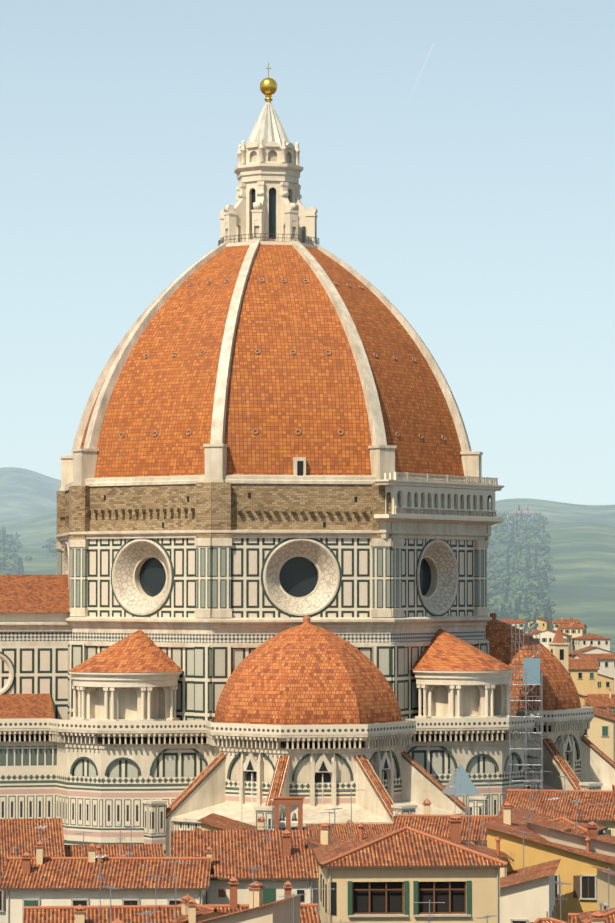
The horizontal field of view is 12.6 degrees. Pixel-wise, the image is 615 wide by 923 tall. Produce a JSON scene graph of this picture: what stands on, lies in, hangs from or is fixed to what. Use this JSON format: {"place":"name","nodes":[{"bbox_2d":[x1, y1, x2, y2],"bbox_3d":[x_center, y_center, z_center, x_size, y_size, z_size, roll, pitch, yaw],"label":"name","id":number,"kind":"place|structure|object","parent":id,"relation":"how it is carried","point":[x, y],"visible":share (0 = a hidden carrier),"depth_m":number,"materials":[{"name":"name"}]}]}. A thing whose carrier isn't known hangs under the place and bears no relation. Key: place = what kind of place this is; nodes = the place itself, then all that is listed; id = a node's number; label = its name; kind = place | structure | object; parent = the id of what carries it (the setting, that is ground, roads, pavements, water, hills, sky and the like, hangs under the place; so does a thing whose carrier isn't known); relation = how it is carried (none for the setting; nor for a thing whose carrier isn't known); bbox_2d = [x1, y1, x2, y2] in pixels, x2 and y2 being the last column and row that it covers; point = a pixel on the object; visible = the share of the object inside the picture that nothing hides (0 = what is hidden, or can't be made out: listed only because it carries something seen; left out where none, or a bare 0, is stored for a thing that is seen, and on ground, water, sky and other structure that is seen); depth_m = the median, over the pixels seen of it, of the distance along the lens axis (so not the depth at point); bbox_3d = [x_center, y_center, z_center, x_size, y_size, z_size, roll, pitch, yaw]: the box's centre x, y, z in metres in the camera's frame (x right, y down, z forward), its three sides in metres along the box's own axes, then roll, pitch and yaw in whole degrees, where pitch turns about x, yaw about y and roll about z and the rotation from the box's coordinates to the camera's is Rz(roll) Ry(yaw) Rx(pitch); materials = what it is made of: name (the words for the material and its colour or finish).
{"place":"outdoors","nodes":[
{"label":"outdoors","id":0,"kind":"place"},
{"bbox_2d":[0,467,614,652],"bbox_3d":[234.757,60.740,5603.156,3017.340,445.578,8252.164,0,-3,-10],"label":"hills","id":1,"kind":"structure","parent":0,"point":[581,556],"depth_m":3247.00,"materials":[{"name":"green plant"}]},
{"bbox_2d":[2,531,5,545],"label":"cypress tree","id":2,"kind":"object","parent":1,"relation":"on","point":[3,539],"visible":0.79,"depth_m":3240.19,"materials":[{"name":"green plant"}]},
{"bbox_2d":[0,555,7,560],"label":"tree","id":3,"kind":"object","parent":1,"relation":"on","point":[5,557],"visible":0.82,"depth_m":2981.43,"materials":[{"name":"green plant"}]},
{"bbox_2d":[3,557,5,570],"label":"cypress tree","id":4,"kind":"object","parent":1,"relation":"on","point":[4,567],"visible":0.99,"depth_m":2837.56,"materials":[{"name":"green plant"}]},
{"bbox_2d":[5,546,11,552],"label":"broad tree","id":5,"kind":"object","parent":1,"relation":"on","point":[8,549],"visible":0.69,"depth_m":3139.04,"materials":[{"name":"green plant"}]},
{"bbox_2d":[9,552,18,562],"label":"broad tree","id":6,"kind":"object","parent":1,"relation":"on","point":[13,555],"visible":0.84,"depth_m":2990.43,"materials":[{"name":"green plant"}]},
{"bbox_2d":[20,562,23,574],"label":"cypress tree","id":7,"kind":"object","parent":1,"relation":"on","point":[22,570],"visible":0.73,"depth_m":2718.14,"materials":[{"name":"green plant"}]},
{"bbox_2d":[24,556,31,560],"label":"broad tree","id":8,"kind":"object","parent":1,"relation":"on","point":[28,558],"visible":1,"depth_m":3035.00,"materials":[{"name":"green plant"}]},
{"bbox_2d":[47,545,56,556],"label":"broad tree","id":9,"kind":"object","parent":1,"relation":"on","point":[52,549],"visible":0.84,"depth_m":3140.76,"materials":[{"name":"green plant"}]},
{"bbox_2d":[48,537,56,543],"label":"broad tree","id":10,"kind":"object","parent":1,"relation":"on","point":[52,540],"visible":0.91,"depth_m":3422.10,"materials":[{"name":"green plant"}]},
{"bbox_2d":[487,602,495,607],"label":"pine tree","id":11,"kind":"object","parent":1,"relation":"on","point":[490,604],"visible":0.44,"depth_m":2071.24,"materials":[{"name":"green plant"}]},
{"bbox_2d":[487,573,496,580],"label":"broad tree","id":12,"kind":"object","parent":1,"relation":"on","point":[491,576],"visible":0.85,"depth_m":2501.88,"materials":[{"name":"green plant"}]},
{"bbox_2d":[487,567,496,573],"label":"broad tree","id":13,"kind":"object","parent":1,"relation":"on","point":[492,570],"visible":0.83,"depth_m":2574.66,"materials":[{"name":"green plant"}]},
{"bbox_2d":[488,539,495,545],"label":"broad tree","id":14,"kind":"object","parent":1,"relation":"on","point":[491,542],"visible":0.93,"depth_m":2985.26,"materials":[{"name":"green plant"}]},
{"bbox_2d":[487,591,497,598],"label":"pine tree","id":15,"kind":"object","parent":1,"relation":"on","point":[491,593],"visible":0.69,"depth_m":2226.09,"materials":[{"name":"green plant"}]},
{"bbox_2d":[489,598,498,604],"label":"broad tree","id":16,"kind":"object","parent":1,"relation":"on","point":[493,600],"visible":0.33,"depth_m":2155.21,"materials":[{"name":"green plant"}]},
{"bbox_2d":[487,580,501,589],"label":"broad tree","id":17,"kind":"object","parent":1,"relation":"on","point":[492,584],"visible":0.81,"depth_m":2374.88,"materials":[{"name":"green plant"}]},
{"bbox_2d":[488,607,500,611],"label":"pine tree","id":18,"kind":"object","parent":1,"relation":"on","point":[492,609],"visible":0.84,"depth_m":2017.30,"materials":[{"name":"green plant"}]},
{"bbox_2d":[491,524,497,529],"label":"broad tree","id":19,"kind":"object","parent":1,"relation":"on","point":[494,526],"visible":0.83,"depth_m":3259.45,"materials":[{"name":"green plant"}]},
{"bbox_2d":[491,559,500,564],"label":"broad tree","id":20,"kind":"object","parent":1,"relation":"on","point":[494,561],"visible":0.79,"depth_m":2697.35,"materials":[{"name":"green plant"}]},
{"bbox_2d":[493,565,503,574],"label":"broad tree","id":21,"kind":"object","parent":1,"relation":"on","point":[499,568],"visible":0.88,"depth_m":2601.64,"materials":[{"name":"green plant"}]},
{"bbox_2d":[493,531,504,543],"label":"broad tree","id":22,"kind":"object","parent":1,"relation":"on","point":[496,535],"visible":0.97,"depth_m":3051.86,"materials":[{"name":"green plant"}]},
{"bbox_2d":[494,550,504,557],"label":"broad tree","id":23,"kind":"object","parent":1,"relation":"on","point":[499,553],"visible":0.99,"depth_m":2798.36,"materials":[{"name":"green plant"}]},
{"bbox_2d":[493,562,505,573],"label":"broad tree","id":24,"kind":"object","parent":1,"relation":"on","point":[498,563],"visible":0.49,"depth_m":2635.99,"materials":[{"name":"green plant"}]},
{"bbox_2d":[499,513,506,517],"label":"broad tree","id":25,"kind":"object","parent":1,"relation":"on","point":[501,515],"visible":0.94,"depth_m":3612.99,"materials":[{"name":"green plant"}]},
{"bbox_2d":[498,533,509,544],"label":"broad tree","id":26,"kind":"object","parent":1,"relation":"on","point":[503,536],"visible":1,"depth_m":3027.42,"materials":[{"name":"green plant"}]},
{"bbox_2d":[498,609,513,615],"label":"pine tree","id":27,"kind":"object","parent":1,"relation":"on","point":[510,612],"visible":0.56,"depth_m":1960.42,"materials":[{"name":"green plant"}]},
{"bbox_2d":[504,589,508,602],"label":"cypress tree","id":28,"kind":"object","parent":1,"relation":"on","point":[506,598],"visible":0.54,"depth_m":2126.66,"materials":[{"name":"green plant"}]},
{"bbox_2d":[503,602,512,610],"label":"broad tree","id":29,"kind":"object","parent":1,"relation":"on","point":[509,604],"visible":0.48,"depth_m":2099.32,"materials":[{"name":"green plant"}]},
{"bbox_2d":[504,521,511,528],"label":"broad tree","id":30,"kind":"object","parent":1,"relation":"on","point":[509,523],"visible":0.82,"depth_m":3346.12,"materials":[{"name":"green plant"}]},
{"bbox_2d":[506,557,509,571],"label":"cypress tree","id":31,"kind":"object","parent":1,"relation":"on","point":[507,562],"visible":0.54,"depth_m":2564.61,"materials":[{"name":"green plant"}]},
{"bbox_2d":[506,547,509,560],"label":"cypress tree","id":32,"kind":"object","parent":1,"relation":"on","point":[508,555],"visible":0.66,"depth_m":2720.85,"materials":[{"name":"green plant"}]},
{"bbox_2d":[506,565,510,585],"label":"cypress tree","id":33,"kind":"object","parent":1,"relation":"on","point":[508,583],"visible":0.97,"depth_m":2479.37,"materials":[{"name":"green plant"}]},
{"bbox_2d":[507,515,515,520],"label":"broad tree","id":34,"kind":"object","parent":1,"relation":"on","point":[511,517],"visible":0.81,"depth_m":3536.06,"materials":[{"name":"green plant"}]},
{"bbox_2d":[510,525,513,544],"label":"cypress tree","id":35,"kind":"object","parent":1,"relation":"on","point":[512,537],"visible":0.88,"depth_m":3008.52,"materials":[{"name":"green plant"}]},
{"bbox_2d":[513,601,518,618],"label":"cypress tree","id":36,"kind":"object","parent":1,"relation":"on","point":[516,611],"visible":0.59,"depth_m":1915.75,"materials":[{"name":"green plant"}]},
{"bbox_2d":[515,519,518,537],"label":"cypress tree","id":37,"kind":"object","parent":1,"relation":"on","point":[516,530],"visible":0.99,"depth_m":3179.45,"materials":[{"name":"green plant"}]},
{"bbox_2d":[510,592,523,599],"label":"broad tree","id":38,"kind":"object","parent":1,"relation":"on","point":[515,594],"visible":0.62,"depth_m":2264.91,"materials":[{"name":"green plant"}]},
{"bbox_2d":[512,585,524,592],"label":"broad tree","id":39,"kind":"object","parent":1,"relation":"on","point":[516,588],"visible":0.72,"depth_m":2352.24,"materials":[{"name":"green plant"}]},
{"bbox_2d":[513,581,525,587],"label":"broad tree","id":40,"kind":"object","parent":1,"relation":"on","point":[517,583],"visible":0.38,"depth_m":2379.14,"materials":[{"name":"green plant"}]},
{"bbox_2d":[507,511,533,536],"bbox_3d":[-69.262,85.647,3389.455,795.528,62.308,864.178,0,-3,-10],"label":"hill villas","id":41,"kind":"object","parent":1,"relation":"on","point":[523,513],"visible":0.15,"depth_m":3603.96,"materials":[{"name":"beige"}]},
{"bbox_2d":[515,562,525,571],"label":"broad tree","id":42,"kind":"object","parent":1,"relation":"on","point":[520,565],"visible":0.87,"depth_m":2624.01,"materials":[{"name":"green plant"}]},
{"bbox_2d":[518,550,526,555],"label":"tree","id":43,"kind":"object","parent":1,"relation":"on","point":[524,552],"visible":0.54,"depth_m":2824.51,"materials":[{"name":"green plant"}]},
{"bbox_2d":[517,540,529,548],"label":"broad tree","id":44,"kind":"object","parent":1,"relation":"on","point":[524,543],"visible":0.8,"depth_m":2926.35,"materials":[{"name":"green plant"}]},
{"bbox_2d":[523,594,527,613],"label":"cypress tree","id":45,"kind":"object","parent":1,"relation":"on","point":[525,604],"visible":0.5,"depth_m":2033.71,"materials":[{"name":"green plant"}]},
{"bbox_2d":[520,560,531,568],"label":"broad tree","id":46,"kind":"object","parent":1,"relation":"on","point":[529,564],"visible":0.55,"depth_m":2649.54,"materials":[{"name":"green plant"}]},
{"bbox_2d":[525,557,528,577],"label":"cypress tree","id":47,"kind":"object","parent":1,"relation":"on","point":[526,566],"visible":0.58,"depth_m":2536.15,"materials":[{"name":"green plant"}]},
{"bbox_2d":[521,615,533,621],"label":"broad tree","id":48,"kind":"object","parent":1,"relation":"on","point":[527,617],"visible":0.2,"depth_m":1878.08,"materials":[{"name":"green plant"}]},
{"bbox_2d":[523,581,532,587],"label":"broad tree","id":49,"kind":"object","parent":1,"relation":"on","point":[530,584],"visible":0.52,"depth_m":2402.97,"materials":[{"name":"green plant"}]},
{"bbox_2d":[522,594,534,604],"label":"broad tree","id":50,"kind":"object","parent":1,"relation":"on","point":[530,598],"visible":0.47,"depth_m":2207.20,"materials":[{"name":"green plant"}]},
{"bbox_2d":[520,627,537,631],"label":"pine tree","id":51,"kind":"object","parent":1,"relation":"on","point":[526,629],"visible":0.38,"depth_m":1525.09,"materials":[{"name":"green plant"}]},
{"bbox_2d":[524,525,536,531],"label":"pine tree","id":52,"kind":"object","parent":1,"relation":"on","point":[530,527],"visible":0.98,"depth_m":3119.96,"materials":[{"name":"green plant"}]},
{"bbox_2d":[526,541,534,548],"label":"broad tree","id":53,"kind":"object","parent":1,"relation":"on","point":[532,545],"visible":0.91,"depth_m":2950.93,"materials":[{"name":"green plant"}]},
{"bbox_2d":[532,614,536,629],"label":"cypress tree","id":54,"kind":"object","parent":1,"relation":"on","point":[534,622],"visible":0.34,"depth_m":1511.88,"materials":[{"name":"green plant"}]},
{"bbox_2d":[530,551,539,557],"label":"broad tree","id":55,"kind":"object","parent":1,"relation":"on","point":[533,554],"visible":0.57,"depth_m":2832.66,"materials":[{"name":"green plant"}]},
{"bbox_2d":[529,571,542,578],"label":"broad tree","id":56,"kind":"object","parent":1,"relation":"on","point":[532,574],"visible":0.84,"depth_m":2539.33,"materials":[{"name":"green plant"}]},
{"bbox_2d":[536,522,542,530],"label":"broad tree","id":57,"kind":"object","parent":1,"relation":"on","point":[539,524],"visible":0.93,"depth_m":3383.37,"materials":[{"name":"green plant"}]},
{"bbox_2d":[539,586,543,599],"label":"cypress tree","id":58,"kind":"object","parent":1,"relation":"on","point":[541,594],"visible":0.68,"depth_m":2221.14,"materials":[{"name":"green plant"}]},
{"bbox_2d":[538,551,546,555],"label":"broad tree","id":59,"kind":"object","parent":1,"relation":"on","point":[541,553],"visible":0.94,"depth_m":2858.19,"materials":[{"name":"green plant"}]},
{"bbox_2d":[537,558,550,563],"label":"broad tree","id":60,"kind":"object","parent":1,"relation":"on","point":[544,560],"visible":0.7,"depth_m":2710.55,"materials":[{"name":"green plant"}]},
{"bbox_2d":[539,545,550,550],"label":"pine tree","id":61,"kind":"object","parent":1,"relation":"on","point":[545,547],"visible":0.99,"depth_m":2865.71,"materials":[{"name":"green plant"}]},
{"bbox_2d":[543,572,547,589],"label":"cypress tree","id":62,"kind":"object","parent":1,"relation":"on","point":[545,583],"visible":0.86,"depth_m":2427.11,"materials":[{"name":"green plant"}]},
{"bbox_2d":[541,538,549,543],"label":"broad tree","id":63,"kind":"object","parent":1,"relation":"on","point":[546,540],"visible":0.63,"depth_m":3031.97,"materials":[{"name":"green plant"}]},
{"bbox_2d":[539,562,552,571],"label":"broad tree","id":64,"kind":"object","parent":1,"relation":"on","point":[544,566],"visible":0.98,"depth_m":2632.28,"materials":[{"name":"green plant"}]},
{"bbox_2d":[538,601,553,607],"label":"pine tree","id":65,"kind":"object","parent":1,"relation":"on","point":[542,604],"visible":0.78,"depth_m":2042.39,"materials":[{"name":"green plant"}]},
{"bbox_2d":[541,532,550,537],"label":"broad tree","id":66,"kind":"object","parent":1,"relation":"on","point":[547,534],"visible":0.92,"depth_m":3144.20,"materials":[{"name":"green plant"}]},
{"bbox_2d":[547,599,549,614],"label":"cypress tree","id":67,"kind":"object","parent":1,"relation":"on","point":[548,605],"visible":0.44,"depth_m":1926.89,"materials":[{"name":"green plant"}]},
{"bbox_2d":[544,596,553,602],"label":"broad tree","id":68,"kind":"object","parent":1,"relation":"on","point":[550,599],"visible":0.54,"depth_m":2207.95,"materials":[{"name":"green plant"}]},
{"bbox_2d":[543,575,555,582],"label":"broad tree","id":69,"kind":"object","parent":1,"relation":"on","point":[551,578],"visible":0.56,"depth_m":2497.87,"materials":[{"name":"green plant"}]},
{"bbox_2d":[549,615,553,628],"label":"cypress tree","id":70,"kind":"object","parent":1,"relation":"on","point":[551,624],"visible":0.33,"depth_m":1505.41,"materials":[{"name":"green plant"}]},
{"bbox_2d":[0,0,614,504],"label":"sky","id":71,"kind":"structure","parent":0,"point":[458,156],"materials":[{"name":"blue"}]},
{"label":"ground","id":72,"kind":"structure","parent":0,"visible":0},
{"bbox_2d":[0,575,593,844],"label":"duomo lower body","id":73,"kind":"object","parent":72,"relation":"on","point":[101,780],"visible":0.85,"depth_m":346.74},
{"bbox_2d":[68,629,182,720],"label":"exedra","id":74,"kind":"object","parent":73,"relation":"on","point":[134,676],"visible":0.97,"depth_m":345.77,"materials":[{"name":"stone"}]},
{"bbox_2d":[56,482,491,628],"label":"drum","id":75,"kind":"object","parent":73,"relation":"on","point":[216,555],"visible":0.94,"depth_m":350.22,"materials":[{"name":"white stone"}]},
{"bbox_2d":[59,240,482,491],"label":"dome","id":76,"kind":"structure","parent":75,"relation":"on","point":[256,362],"depth_m":358.36,"materials":[{"name":"orange tile"}]},
{"bbox_2d":[218,63,318,248],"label":"lantern","id":77,"kind":"object","parent":76,"relation":"on","point":[268,208],"visible":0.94,"depth_m":374.34,"materials":[{"name":"white stone"}]},
{"bbox_2d":[374,472,503,540],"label":"balcony gallery","id":78,"kind":"object","parent":75,"relation":"attached to","point":[465,505],"visible":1,"depth_m":358.02,"materials":[{"name":"white stone"}]},
{"bbox_2d":[410,628,514,718],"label":"exedra","id":79,"kind":"object","parent":73,"relation":"attached to","point":[455,677],"visible":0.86,"depth_m":352.45,"materials":[{"name":"stone"}]},
{"bbox_2d":[0,619,614,922],"bbox_3d":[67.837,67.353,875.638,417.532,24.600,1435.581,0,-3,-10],"label":"town houses","id":80,"kind":"structure","parent":72,"relation":"on","point":[388,895],"depth_m":185.31,"materials":[{"name":"beige paint"}]},
{"bbox_2d":[0,618,614,922],"bbox_3d":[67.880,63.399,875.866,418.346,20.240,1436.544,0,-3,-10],"label":"town roof tiles","id":81,"kind":"object","parent":80,"relation":"on","point":[409,841],"visible":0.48,"depth_m":197.09,"materials":[{"name":"orange tile"}]},
{"bbox_2d":[15,617,614,922],"bbox_3d":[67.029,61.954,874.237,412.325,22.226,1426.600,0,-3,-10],"label":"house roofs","id":82,"kind":"structure","parent":80,"relation":"on","point":[460,783],"depth_m":192.36,"materials":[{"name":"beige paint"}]},
{"bbox_2d":[142,616,488,856],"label":"apse","id":83,"kind":"structure","parent":72,"relation":"on","point":[306,672],"depth_m":335.19,"materials":[{"name":"tile"}]},
{"bbox_2d":[509,619,542,789],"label":"scaffold tower","id":84,"kind":"structure","parent":72,"relation":"on","point":[531,671],"depth_m":361.53,"materials":[{"name":"silver metal"}]},
{"bbox_2d":[485,613,614,790],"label":"apse","id":85,"kind":"structure","parent":72,"relation":"on","point":[560,692],"depth_m":373.54,"materials":[{"name":"tile"}]},
{"bbox_2d":[548,624,569,672],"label":"bell tower","id":86,"kind":"structure","parent":72,"relation":"on","point":[558,647],"depth_m":645.99,"materials":[{"name":"beige paint"}]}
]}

